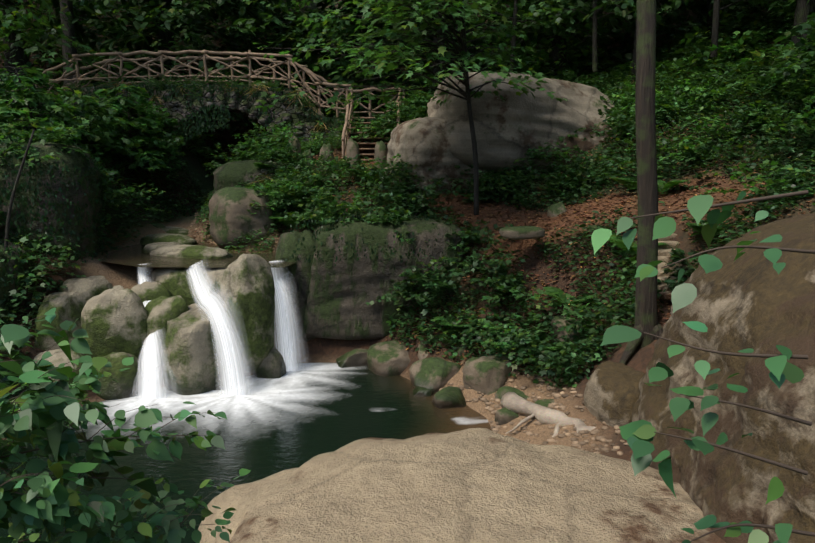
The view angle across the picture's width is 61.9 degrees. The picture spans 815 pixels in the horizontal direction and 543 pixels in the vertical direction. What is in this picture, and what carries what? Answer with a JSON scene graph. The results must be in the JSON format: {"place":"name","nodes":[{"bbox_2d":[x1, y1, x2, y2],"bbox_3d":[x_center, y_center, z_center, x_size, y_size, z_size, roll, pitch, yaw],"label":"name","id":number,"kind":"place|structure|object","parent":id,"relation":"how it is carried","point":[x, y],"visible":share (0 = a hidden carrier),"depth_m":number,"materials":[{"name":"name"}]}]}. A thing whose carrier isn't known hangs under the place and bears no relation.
{"place":"outdoors","nodes":[
{"label":"outdoors","id":0,"kind":"place"},
{"bbox_2d":[100,240,294,267],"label":"stream water","id":1,"kind":"structure","parent":0,"point":[133,255],"depth_m":15.15,"materials":[{"name":"liquid"}]},
{"bbox_2d":[0,363,491,542],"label":"pool water","id":2,"kind":"structure","parent":0,"point":[290,420],"depth_m":11.55,"materials":[{"name":"green liquid"}]},
{"bbox_2d":[0,0,814,466],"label":"ground","id":3,"kind":"structure","parent":0,"point":[322,350],"depth_m":14.57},
{"bbox_2d":[34,226,285,399],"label":"waterfall rocks","id":4,"kind":"object","parent":3,"relation":"on","point":[118,323],"visible":0.69,"depth_m":13.40,"materials":[{"name":"grey stone"}]},
{"bbox_2d":[132,260,308,398],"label":"waterfall streams","id":5,"kind":"object","parent":3,"relation":"on","point":[152,380],"visible":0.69,"depth_m":13.02,"materials":[{"name":"white liquid"}]},
{"bbox_2d":[67,84,376,147],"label":"bridge arch","id":6,"kind":"structure","parent":3,"relation":"on","point":[278,108],"depth_m":23.36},
{"bbox_2d":[13,50,405,116],"bbox_3d":[-9.378,-6.275,24.188,18.648,2.928,1.872,0,10,1],"label":"rustic railing","id":7,"kind":"object","parent":6,"relation":"on","point":[78,77],"visible":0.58,"depth_m":23.32,"materials":[{"name":"brown wood"}]},
{"bbox_2d":[99,87,331,142],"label":"bridge face stones","id":8,"kind":"object","parent":6,"relation":"attached to","point":[180,101],"visible":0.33,"depth_m":23.23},
{"bbox_2d":[0,141,464,340],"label":"cliff rocks","id":9,"kind":"object","parent":3,"relation":"on","point":[331,297],"visible":0.5,"depth_m":14.76,"materials":[{"name":"grey stone"}]},
{"bbox_2d":[153,135,387,248],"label":"rocks","id":10,"kind":"object","parent":3,"relation":"on","point":[231,218],"visible":0.52,"depth_m":16.58,"materials":[{"name":"grey stone"}]},
{"bbox_2d":[345,116,395,160],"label":"wooden stairs","id":11,"kind":"structure","parent":3,"relation":"on","point":[363,148],"depth_m":22.43,"materials":[{"name":"brown wood"}]},
{"bbox_2d":[341,88,401,158],"bbox_3d":[-1.140,-4.733,22.273,1.850,2.761,3.064,0,10,1],"label":"stair handrail","id":12,"kind":"object","parent":11,"relation":"attached to","point":[346,135],"visible":0.46,"depth_m":22.12,"materials":[{"name":"brown wood"}]},
{"bbox_2d":[0,0,784,172],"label":"background trees","id":13,"kind":"object","parent":3,"relation":"on","point":[714,25],"visible":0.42,"depth_m":15.79,"materials":[{"name":"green plant"}]},
{"bbox_2d":[255,0,462,106],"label":"maple twigs","id":14,"kind":"object","parent":13,"relation":"on","point":[393,51],"visible":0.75,"depth_m":14.69,"materials":[{"name":"brown wood"}]},
{"bbox_2d":[184,212,628,455],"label":"gravel pebbles","id":15,"kind":"object","parent":3,"relation":"on","point":[565,433],"visible":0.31,"depth_m":11.25,"materials":[{"name":"beige gravel"}]},
{"bbox_2d":[0,190,814,542],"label":"leaves","id":16,"kind":"object","parent":3,"relation":"on","point":[32,423],"depth_m":1.95,"materials":[{"name":"green plant"}]},
{"bbox_2d":[0,0,814,389],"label":"foliage","id":17,"kind":"object","parent":3,"relation":"on","point":[674,92],"visible":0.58,"depth_m":15.78,"materials":[{"name":"green plant"}]},
{"bbox_2d":[0,0,814,250],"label":"forest","id":18,"kind":"object","parent":3,"relation":"on","point":[746,32],"depth_m":27.82,"materials":[{"name":"green plant"}]},
{"bbox_2d":[49,69,802,363],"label":"grass tufts","id":19,"kind":"object","parent":3,"relation":"on","point":[167,82],"visible":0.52,"depth_m":23.03,"materials":[{"name":"green plant"}]},
{"bbox_2d":[198,428,725,542],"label":"slab rock","id":20,"kind":"object","parent":3,"relation":"on","point":[477,485],"visible":0.92,"depth_m":6.73,"materials":[{"name":"beige stone"}]},
{"bbox_2d":[336,202,607,424],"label":"shore boulders","id":21,"kind":"object","parent":3,"relation":"on","point":[485,375],"visible":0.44,"depth_m":13.16,"materials":[{"name":"grey stone"}]},
{"bbox_2d":[138,63,814,376],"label":"leaf litter","id":22,"kind":"object","parent":3,"relation":"on","point":[565,205],"visible":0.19,"depth_m":14.54,"materials":[{"name":"brown plant"}]},
{"bbox_2d":[384,72,622,196],"bbox_3d":[3.119,-3.643,19.269,7.593,3.708,4.299,0,10,1],"label":"boulder","id":23,"kind":"object","parent":3,"relation":"on","point":[508,131],"visible":0.42,"depth_m":17.39,"materials":[{"name":"grey stone"}]},
{"bbox_2d":[500,392,595,436],"bbox_3d":[2.675,2.563,10.119,3.877,0.423,1.490,10,14,44],"label":"fallen log","id":24,"kind":"object","parent":3,"relation":"on","point":[516,403],"visible":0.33,"depth_m":10.99,"materials":[{"name":"brown wood"}]},
{"bbox_2d":[619,0,662,364],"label":"tree trunk","id":25,"kind":"object","parent":3,"relation":"on","point":[646,318],"visible":0.62,"depth_m":10.69,"materials":[{"name":"brown plant"}]},
{"bbox_2d":[657,233,682,299],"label":"stone steps","id":26,"kind":"structure","parent":3,"relation":"on","point":[664,255],"depth_m":12.09,"materials":[{"name":"beige stone"}]},
{"bbox_2d":[584,213,814,542],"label":"tall rock","id":27,"kind":"object","parent":3,"relation":"on","point":[754,300],"visible":0.73,"depth_m":6.84,"materials":[{"name":"brown stone"}]}
]}

